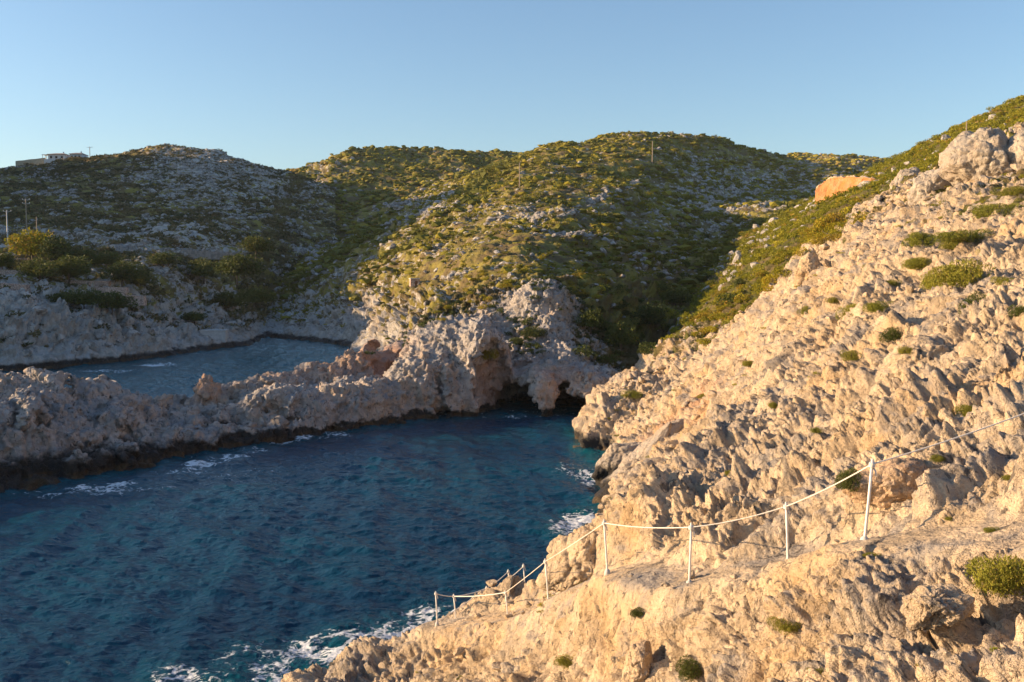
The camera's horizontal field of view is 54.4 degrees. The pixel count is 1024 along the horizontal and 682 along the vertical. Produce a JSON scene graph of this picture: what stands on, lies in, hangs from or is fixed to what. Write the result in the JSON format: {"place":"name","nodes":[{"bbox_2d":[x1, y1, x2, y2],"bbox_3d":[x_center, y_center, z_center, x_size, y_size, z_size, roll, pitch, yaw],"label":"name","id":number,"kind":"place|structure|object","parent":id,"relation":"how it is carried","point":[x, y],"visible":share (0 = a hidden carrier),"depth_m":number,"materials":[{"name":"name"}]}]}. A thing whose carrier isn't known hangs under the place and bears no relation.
{"place":"outdoors","nodes":[
{"label":"outdoors","id":0,"kind":"place"},
{"bbox_2d":[0,144,335,370],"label":"hill","id":1,"kind":"structure","parent":0,"point":[170,340],"depth_m":219.00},
{"bbox_2d":[0,249,15,269],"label":"tree","id":2,"kind":"object","parent":1,"relation":"on","point":[6,259],"visible":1,"depth_m":204.32,"materials":[{"name":"green plant"}]},
{"bbox_2d":[0,283,30,293],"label":"terrace wall","id":3,"kind":"structure","parent":1,"relation":"on","point":[16,287],"depth_m":184.66,"materials":[{"name":"stone"}]},
{"bbox_2d":[0,270,43,277],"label":"terrace wall","id":4,"kind":"structure","parent":1,"relation":"on","point":[4,272],"depth_m":203.94,"materials":[{"name":"stone"}]},
{"bbox_2d":[4,227,54,259],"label":"tree","id":5,"kind":"object","parent":1,"relation":"on","point":[30,242],"visible":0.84,"depth_m":213.46,"materials":[{"name":"green plant"}]},
{"bbox_2d":[15,158,45,165],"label":"retaining wall","id":6,"kind":"structure","parent":1,"relation":"on","point":[34,161],"depth_m":494.63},
{"bbox_2d":[16,257,61,280],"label":"tree","id":7,"kind":"object","parent":1,"relation":"on","point":[40,269],"visible":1,"depth_m":195.41,"materials":[{"name":"green plant"}]},
{"bbox_2d":[42,152,69,158],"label":"house","id":8,"kind":"structure","parent":1,"relation":"on","point":[57,155],"depth_m":494.99,"materials":[{"name":"paint"}]},
{"bbox_2d":[37,233,77,259],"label":"tree","id":9,"kind":"object","parent":1,"relation":"on","point":[55,249],"visible":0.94,"depth_m":210.84,"materials":[{"name":"green plant"}]},
{"bbox_2d":[50,292,74,302],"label":"tree","id":10,"kind":"object","parent":1,"relation":"on","point":[57,296],"visible":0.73,"depth_m":182.25,"materials":[{"name":"green plant"}]},
{"bbox_2d":[50,253,93,283],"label":"tree","id":11,"kind":"object","parent":1,"relation":"on","point":[70,266],"visible":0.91,"depth_m":200.66,"materials":[{"name":"green plant"}]},
{"bbox_2d":[64,287,102,308],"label":"tree","id":12,"kind":"object","parent":1,"relation":"on","point":[79,296],"visible":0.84,"depth_m":183.13,"materials":[{"name":"green plant"}]},
{"bbox_2d":[71,247,97,264],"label":"tree","id":13,"kind":"object","parent":1,"relation":"on","point":[86,252],"visible":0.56,"depth_m":214.80,"materials":[{"name":"green plant"}]},
{"bbox_2d":[60,280,110,286],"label":"terrace wall","id":14,"kind":"structure","parent":1,"relation":"on","point":[98,283],"depth_m":202.66,"materials":[{"name":"stone"}]},
{"bbox_2d":[89,250,124,269],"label":"tree","id":15,"kind":"object","parent":1,"relation":"on","point":[106,259],"visible":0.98,"depth_m":212.20,"materials":[{"name":"green plant"}]},
{"bbox_2d":[94,287,128,294],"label":"terrace wall","id":16,"kind":"structure","parent":1,"relation":"on","point":[124,290],"depth_m":199.48,"materials":[{"name":"stone"}]},
{"bbox_2d":[85,290,138,314],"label":"tree","id":17,"kind":"object","parent":1,"relation":"on","point":[115,301],"visible":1,"depth_m":182.50,"materials":[{"name":"green plant"}]},
{"bbox_2d":[92,295,146,305],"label":"terrace wall","id":18,"kind":"structure","parent":1,"relation":"on","point":[142,300],"depth_m":194.30,"materials":[{"name":"stone"}]},
{"bbox_2d":[100,259,143,286],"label":"tree","id":19,"kind":"object","parent":1,"relation":"on","point":[121,271],"visible":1,"depth_m":202.79,"materials":[{"name":"green plant"}]},
{"bbox_2d":[129,270,157,286],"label":"tree","id":20,"kind":"object","parent":1,"relation":"on","point":[146,279],"visible":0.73,"depth_m":210.89,"materials":[{"name":"green plant"}]},
{"bbox_2d":[144,251,181,265],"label":"tree","id":21,"kind":"object","parent":1,"relation":"on","point":[163,258],"visible":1,"depth_m":229.88,"materials":[{"name":"green plant"}]},
{"bbox_2d":[0,143,337,356],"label":"loose rocks","id":22,"kind":"object","parent":1,"relation":"on","point":[164,271],"visible":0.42,"depth_m":343.80,"materials":[{"name":"stone"}]},
{"bbox_2d":[0,143,340,347],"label":"hill scrub","id":23,"kind":"object","parent":1,"relation":"on","point":[273,221],"visible":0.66,"depth_m":348.32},
{"bbox_2d":[118,246,238,259],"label":"road cut","id":24,"kind":"object","parent":1,"relation":"on","point":[205,253],"visible":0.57,"depth_m":260.69,"materials":[{"name":"stone"}]},
{"bbox_2d":[180,311,207,324],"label":"tree","id":25,"kind":"object","parent":1,"relation":"on","point":[194,316],"visible":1,"depth_m":213.30,"materials":[{"name":"green plant"}]},
{"bbox_2d":[186,257,220,283],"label":"tree","id":26,"kind":"object","parent":1,"relation":"on","point":[203,268],"visible":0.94,"depth_m":238.86,"materials":[{"name":"green plant"}]},
{"bbox_2d":[199,329,228,341],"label":"boat shelter","id":27,"kind":"object","parent":1,"relation":"on","point":[218,334],"visible":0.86,"depth_m":206.80,"materials":[{"name":"concrete"}]},
{"bbox_2d":[203,290,248,311],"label":"tree","id":28,"kind":"object","parent":1,"relation":"on","point":[225,299],"visible":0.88,"depth_m":236.99,"materials":[{"name":"green plant"}]},
{"bbox_2d":[213,250,264,284],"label":"tree","id":29,"kind":"object","parent":1,"relation":"on","point":[242,265],"visible":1,"depth_m":213.21,"materials":[{"name":"green plant"}]},
{"bbox_2d":[234,286,276,307],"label":"tree","id":30,"kind":"object","parent":1,"relation":"on","point":[254,295],"visible":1,"depth_m":214.18,"materials":[{"name":"green plant"}]},
{"bbox_2d":[236,235,275,257],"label":"tree","id":31,"kind":"object","parent":1,"relation":"on","point":[259,244],"visible":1,"depth_m":213.50,"materials":[{"name":"green plant"}]},
{"bbox_2d":[0,337,605,681],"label":"sea","id":32,"kind":"structure","parent":0,"point":[267,562],"depth_m":57.99,"materials":[{"name":"liquid"}]},
{"bbox_2d":[0,278,648,492],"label":"rocky headland","id":33,"kind":"structure","parent":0,"point":[52,429],"depth_m":100.08,"materials":[{"name":"grey stone"}]},
{"bbox_2d":[482,348,498,359],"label":"shrub","id":34,"kind":"object","parent":33,"relation":"on","point":[490,354],"visible":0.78,"depth_m":109.50,"materials":[{"name":"green plant"}]},
{"bbox_2d":[364,275,647,354],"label":"headland scrub","id":35,"kind":"object","parent":33,"relation":"on","point":[536,345],"visible":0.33,"depth_m":131.04,"materials":[{"name":"green plant"}]},
{"bbox_2d":[517,325,547,336],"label":"shrub","id":36,"kind":"object","parent":33,"relation":"on","point":[529,331],"visible":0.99,"depth_m":123.97,"materials":[{"name":"green plant"}]},
{"bbox_2d":[571,345,596,356],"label":"shrub","id":37,"kind":"object","parent":33,"relation":"on","point":[584,351],"visible":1,"depth_m":120.34,"materials":[{"name":"green plant"}]},
{"bbox_2d":[576,307,604,333],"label":"tree","id":38,"kind":"object","parent":33,"relation":"on","point":[592,320],"visible":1,"depth_m":129.12,"materials":[{"name":"green plant"}]},
{"bbox_2d":[592,352,620,365],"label":"shrub","id":39,"kind":"object","parent":33,"relation":"on","point":[609,358],"visible":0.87,"depth_m":123.36,"materials":[{"name":"green plant"}]},
{"bbox_2d":[604,320,637,352],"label":"tree","id":40,"kind":"object","parent":33,"relation":"on","point":[618,336],"visible":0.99,"depth_m":128.10,"materials":[{"name":"green plant"}]},
{"bbox_2d":[304,147,518,237],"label":"back hill","id":41,"kind":"structure","parent":0,"point":[317,168],"depth_m":557.64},
{"bbox_2d":[288,149,488,235],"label":"loose rocks","id":42,"kind":"object","parent":41,"relation":"on","point":[397,206],"visible":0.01,"depth_m":449.07,"materials":[{"name":"stone"}]},
{"bbox_2d":[286,145,527,241],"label":"hill scrub","id":43,"kind":"object","parent":41,"relation":"on","point":[412,168],"visible":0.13,"depth_m":548.76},
{"bbox_2d":[0,0,1023,169],"label":"sky","id":44,"kind":"structure","parent":0,"point":[278,84],"materials":[{"name":"blue"}]},
{"bbox_2d":[265,132,851,402],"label":"central hill","id":45,"kind":"structure","parent":0,"point":[352,329],"depth_m":235.07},
{"bbox_2d":[409,278,419,286],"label":"stone hut","id":46,"kind":"object","parent":45,"relation":"on","point":[413,282],"visible":0.95,"depth_m":184.75,"materials":[{"name":"stone"}]},
{"bbox_2d":[267,131,853,337],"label":"loose rocks","id":47,"kind":"object","parent":45,"relation":"on","point":[537,215],"visible":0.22,"depth_m":280.77,"materials":[{"name":"stone"}]},
{"bbox_2d":[267,131,862,339],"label":"hill scrub","id":48,"kind":"object","parent":45,"relation":"on","point":[474,182],"visible":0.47,"depth_m":308.01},
{"bbox_2d":[615,284,632,293],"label":"shrub","id":49,"kind":"object","parent":45,"relation":"on","point":[625,287],"visible":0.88,"depth_m":161.93,"materials":[{"name":"green plant"}]},
{"bbox_2d":[630,302,666,325],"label":"shrub","id":50,"kind":"object","parent":45,"relation":"on","point":[647,314],"visible":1,"depth_m":145.56,"materials":[{"name":"green plant"}]},
{"bbox_2d":[661,287,690,305],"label":"shrub","id":51,"kind":"object","parent":45,"relation":"on","point":[669,295],"visible":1,"depth_m":173.66,"materials":[{"name":"green plant"}]},
{"bbox_2d":[281,99,1023,681],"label":"rocky slope","id":52,"kind":"structure","parent":0,"point":[841,601],"depth_m":22.36,"materials":[{"name":"stone"}]},
{"bbox_2d":[434,564,525,626],"bbox_3d":[-0.211,8.820,33.260,3.428,2.455,3.402,4,5,44],"label":"rope railing","id":53,"kind":"object","parent":52,"relation":"on","point":[454,599],"visible":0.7,"depth_m":33.57,"materials":[{"name":"fabric"}]},
{"bbox_2d":[553,653,572,669],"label":"shrub","id":54,"kind":"object","parent":52,"relation":"on","point":[563,661],"visible":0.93,"depth_m":21.43,"materials":[{"name":"green plant"}]},
{"bbox_2d":[536,523,598,592],"bbox_3d":[1.976,5.831,26.869,2.150,1.916,2.135,4,5,43],"label":"boulder","id":55,"kind":"object","parent":52,"relation":"on","point":[571,566],"visible":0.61,"depth_m":26.34,"materials":[{"name":"stone"}]},
{"bbox_2d":[591,442,641,485],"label":"boulder","id":56,"kind":"object","parent":52,"relation":"on","point":[608,462],"visible":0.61,"depth_m":72.24,"materials":[{"name":"stone"}]},
{"bbox_2d":[620,390,642,398],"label":"shrub","id":57,"kind":"object","parent":52,"relation":"on","point":[634,394],"visible":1,"depth_m":91.70,"materials":[{"name":"green plant"}]},
{"bbox_2d":[630,607,644,617],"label":"shrub","id":58,"kind":"object","parent":52,"relation":"on","point":[637,611],"visible":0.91,"depth_m":18.71,"materials":[{"name":"green plant"}]},
{"bbox_2d":[622,640,652,681],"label":"boulder","id":59,"kind":"object","parent":52,"relation":"on","point":[638,661],"visible":0.91,"depth_m":17.43,"materials":[{"name":"stone"}]},
{"bbox_2d":[592,417,684,502],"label":"rock spur","id":60,"kind":"structure","parent":52,"relation":"on","point":[642,450],"depth_m":67.66,"materials":[{"name":"stone"}]},
{"bbox_2d":[637,341,656,354],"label":"shrub","id":61,"kind":"object","parent":52,"relation":"on","point":[646,347],"visible":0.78,"depth_m":108.78,"materials":[{"name":"green plant"}]},
{"bbox_2d":[675,654,701,681],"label":"shrub","id":62,"kind":"object","parent":52,"relation":"on","point":[692,670],"visible":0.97,"depth_m":16.03,"materials":[{"name":"green plant"}]},
{"bbox_2d":[371,122,1023,680],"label":"rubble","id":63,"kind":"object","parent":52,"relation":"on","point":[943,412],"visible":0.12,"depth_m":56.84,"materials":[{"name":"stone"}]},
{"bbox_2d":[415,173,1007,679],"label":"rock sprigs","id":64,"kind":"object","parent":52,"relation":"on","point":[735,383],"visible":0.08,"depth_m":55.95,"materials":[{"name":"green plant"}]},
{"bbox_2d":[715,292,740,305],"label":"shrub","id":65,"kind":"object","parent":52,"relation":"on","point":[726,298],"visible":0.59,"depth_m":111.02,"materials":[{"name":"green plant"}]},
{"bbox_2d":[732,293,750,302],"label":"shrub","id":66,"kind":"object","parent":52,"relation":"on","point":[744,297],"visible":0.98,"depth_m":109.04,"materials":[{"name":"green plant"}]},
{"bbox_2d":[504,413,1023,613],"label":"rope railing","id":67,"kind":"object","parent":52,"relation":"on","point":[871,464],"visible":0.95,"depth_m":17.15,"materials":[{"name":"fabric"}]},
{"bbox_2d":[761,274,777,283],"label":"shrub","id":68,"kind":"object","parent":52,"relation":"on","point":[767,280],"visible":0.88,"depth_m":79.17,"materials":[{"name":"green plant"}]},
{"bbox_2d":[771,268,791,276],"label":"shrub","id":69,"kind":"object","parent":52,"relation":"on","point":[777,271],"visible":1,"depth_m":76.84,"materials":[{"name":"green plant"}]},
{"bbox_2d":[766,616,801,634],"bbox_3d":[3.808,3.937,13.851,0.443,0.188,0.435,-2,4,-25],"label":"shrub","id":70,"kind":"object","parent":52,"relation":"on","point":[785,627],"visible":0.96,"depth_m":13.76,"materials":[{"name":"green plant"}]},
{"bbox_2d":[792,247,814,256],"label":"shrub","id":71,"kind":"object","parent":52,"relation":"on","point":[797,252],"visible":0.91,"depth_m":65.81,"materials":[{"name":"green plant"}]},
{"bbox_2d":[794,247,820,288],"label":"rock spire","id":72,"kind":"object","parent":52,"relation":"on","point":[809,262],"visible":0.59,"depth_m":65.44,"materials":[{"name":"stone"}]},
{"bbox_2d":[797,226,823,236],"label":"shrub","id":73,"kind":"object","parent":52,"relation":"on","point":[812,230],"visible":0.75,"depth_m":78.36,"materials":[{"name":"green plant"}]},
{"bbox_2d":[813,216,831,227],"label":"shrub","id":74,"kind":"object","parent":52,"relation":"on","point":[819,222],"visible":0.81,"depth_m":78.74,"materials":[{"name":"green plant"}]},
{"bbox_2d":[810,234,840,244],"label":"shrub","id":75,"kind":"object","parent":52,"relation":"on","point":[819,239],"visible":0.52,"depth_m":75.31,"materials":[{"name":"green plant"}]},
{"bbox_2d":[825,212,848,222],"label":"shrub","id":76,"kind":"object","parent":52,"relation":"on","point":[833,220],"visible":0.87,"depth_m":78.50,"materials":[{"name":"green plant"}]},
{"bbox_2d":[834,303,855,319],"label":"shrub","id":77,"kind":"object","parent":52,"relation":"on","point":[843,309],"visible":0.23,"depth_m":42.43,"materials":[{"name":"green plant"}]},
{"bbox_2d":[667,95,1023,334],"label":"ridge rocks","id":78,"kind":"object","parent":52,"relation":"on","point":[738,255],"visible":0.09,"depth_m":200.45,"materials":[{"name":"stone"}]},
{"bbox_2d":[669,95,1023,360],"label":"ridge scrub","id":79,"kind":"object","parent":52,"relation":"on","point":[781,233],"visible":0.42,"depth_m":189.46,"materials":[{"name":"green plant"}]},
{"bbox_2d":[840,349,861,360],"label":"shrub","id":80,"kind":"object","parent":52,"relation":"on","point":[851,355],"visible":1,"depth_m":31.75,"materials":[{"name":"green plant"}]},
{"bbox_2d":[844,212,874,222],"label":"shrub","id":81,"kind":"object","parent":52,"relation":"on","point":[862,218],"visible":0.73,"depth_m":72.17,"materials":[{"name":"green plant"}]},
{"bbox_2d":[862,300,894,312],"bbox_3d":[14.961,-1.399,40.554,1.232,0.535,1.227,-1,4,-13],"label":"shrub","id":82,"kind":"object","parent":52,"relation":"on","point":[873,306],"visible":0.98,"depth_m":40.38,"materials":[{"name":"green plant"}]},
{"bbox_2d":[842,457,930,508],"bbox_3d":[6.165,2.323,16.398,1.465,0.863,1.083,0,4,0],"label":"boulder","id":83,"kind":"object","parent":52,"relation":"on","point":[893,479],"visible":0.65,"depth_m":16.02,"materials":[{"name":"stone"}]},
{"bbox_2d":[834,467,860,491],"bbox_3d":[5.525,2.254,16.334,0.463,0.407,0.623,1,4,13],"label":"shrub","id":84,"kind":"object","parent":83,"relation":"on","point":[847,483],"visible":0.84,"depth_m":16.19,"materials":[{"name":"green plant"}]},
{"bbox_2d":[879,326,902,342],"bbox_3d":[12.823,-0.203,33.322,1.122,0.619,0.812,0,4,-2],"label":"shrub","id":85,"kind":"object","parent":52,"relation":"on","point":[894,335],"visible":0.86,"depth_m":33.21,"materials":[{"name":"green plant"}]},
{"bbox_2d":[889,167,919,188],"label":"rock pillar","id":86,"kind":"object","parent":52,"relation":"on","point":[907,172],"visible":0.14,"depth_m":87.02,"materials":[{"name":"stone"}]},
{"bbox_2d":[875,335,954,387],"bbox_3d":[11.046,0.829,27.075,2.339,2.006,1.955,0,4,0],"label":"boulder","id":87,"kind":"object","parent":52,"relation":"on","point":[926,349],"visible":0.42,"depth_m":26.59,"materials":[{"name":"stone"}]},
{"bbox_2d":[897,346,913,353],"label":"shrub","id":88,"kind":"object","parent":87,"relation":"on","point":[901,350],"visible":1,"depth_m":26.63,"materials":[{"name":"green plant"}]},
{"bbox_2d":[901,257,931,269],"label":"shrub","id":89,"kind":"object","parent":52,"relation":"on","point":[910,263],"visible":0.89,"depth_m":43.00,"materials":[{"name":"green plant"}]},
{"bbox_2d":[901,231,935,246],"bbox_3d":[18.415,-4.608,45.108,1.489,0.793,1.431,1,4,19],"label":"shrub","id":90,"kind":"object","parent":52,"relation":"on","point":[915,239],"visible":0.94,"depth_m":44.84,"materials":[{"name":"green plant"}]},
{"bbox_2d":[907,167,951,204],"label":"rock ridge","id":91,"kind":"object","parent":52,"relation":"on","point":[925,183],"visible":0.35,"depth_m":64.29,"materials":[{"name":"stone"}]},
{"bbox_2d":[919,273,942,289],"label":"shrub","id":92,"kind":"object","parent":52,"relation":"on","point":[926,286],"visible":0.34,"depth_m":39.95,"materials":[{"name":"green plant"}]},
{"bbox_2d":[900,583,974,630],"bbox_3d":[4.637,2.921,10.857,0.727,0.481,0.701,0,4,0],"label":"boulder","id":93,"kind":"object","parent":52,"relation":"on","point":[938,606],"visible":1,"depth_m":10.69,"materials":[{"name":"stone"}]},
{"bbox_2d":[929,454,945,462],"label":"shrub","id":94,"kind":"object","parent":52,"relation":"on","point":[938,459],"visible":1,"depth_m":16.22,"materials":[{"name":"green plant"}]},
{"bbox_2d":[938,241,957,249],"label":"shrub","id":95,"kind":"object","parent":52,"relation":"on","point":[951,245],"visible":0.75,"depth_m":43.17,"materials":[{"name":"green plant"}]},
{"bbox_2d":[924,258,996,287],"bbox_3d":[15.801,-2.369,34.920,2.190,1.102,2.198,-2,4,-26],"label":"shrub","id":96,"kind":"object","parent":52,"relation":"on","point":[951,274],"visible":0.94,"depth_m":34.75,"materials":[{"name":"green plant"}]},
{"bbox_2d":[952,404,975,415],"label":"shrub","id":97,"kind":"object","parent":52,"relation":"on","point":[963,409],"visible":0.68,"depth_m":18.60,"materials":[{"name":"green plant"}]},
{"bbox_2d":[933,228,995,242],"bbox_3d":[18.255,-4.254,40.343,1.989,0.632,1.952,-2,4,-28],"label":"shrub","id":98,"kind":"object","parent":52,"relation":"on","point":[957,236],"visible":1,"depth_m":40.17,"materials":[{"name":"green plant"}]},
{"bbox_2d":[957,291,985,314],"bbox_3d":[14.273,-1.069,30.232,1.448,0.945,1.075,7,8,62],"label":"shrub","id":99,"kind":"object","parent":52,"relation":"on","point":[969,299],"visible":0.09,"depth_m":30.45,"materials":[{"name":"green plant"}]},
{"bbox_2d":[937,127,1014,186],"bbox_3d":[28.978,-10.884,61.484,4.918,4.430,5.379,0,4,0],"label":"boulder","id":100,"kind":"object","parent":52,"relation":"on","point":[965,157],"visible":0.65,"depth_m":60.02,"materials":[{"name":"stone"}]},
{"bbox_2d":[964,554,1023,599],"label":"shrub","id":101,"kind":"object","parent":52,"relation":"on","point":[1003,576],"visible":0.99,"depth_m":11.08,"materials":[{"name":"green plant"}]},
{"bbox_2d":[969,203,1023,218],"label":"shrub","id":102,"kind":"object","parent":52,"relation":"on","point":[987,209],"visible":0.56,"depth_m":46.44,"materials":[{"name":"green plant"}]},
{"bbox_2d":[989,276,1014,284],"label":"shrub","id":103,"kind":"object","parent":52,"relation":"on","point":[1000,280],"visible":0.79,"depth_m":31.59,"materials":[{"name":"green plant"}]},
{"bbox_2d":[989,185,1023,197],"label":"shrub","id":104,"kind":"object","parent":52,"relation":"on","point":[1018,190],"visible":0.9,"depth_m":48.81,"materials":[{"name":"green plant"}]},
{"bbox_2d":[1006,130,1023,171],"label":"boulder","id":105,"kind":"object","parent":52,"relation":"on","point":[1015,150],"visible":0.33,"depth_m":58.92,"materials":[{"name":"stone"}]},
{"bbox_2d":[1007,304,1023,317],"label":"shrub","id":106,"kind":"object","parent":52,"relation":"on","point":[1018,310],"visible":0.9,"depth_m":26.47,"materials":[{"name":"green plant"}]},
{"bbox_2d":[787,153,884,170],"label":"hill","id":107,"kind":"structure","parent":0,"point":[846,156],"depth_m":807.21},
{"bbox_2d":[787,152,886,170],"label":"hill scrub","id":108,"kind":"object","parent":107,"relation":"on","point":[829,160],"visible":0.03,"depth_m":812.09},
{"bbox_2d":[815,175,877,200],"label":"quarry face","id":109,"kind":"object","parent":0,"point":[831,185],"visible":0.34,"depth_m":205.38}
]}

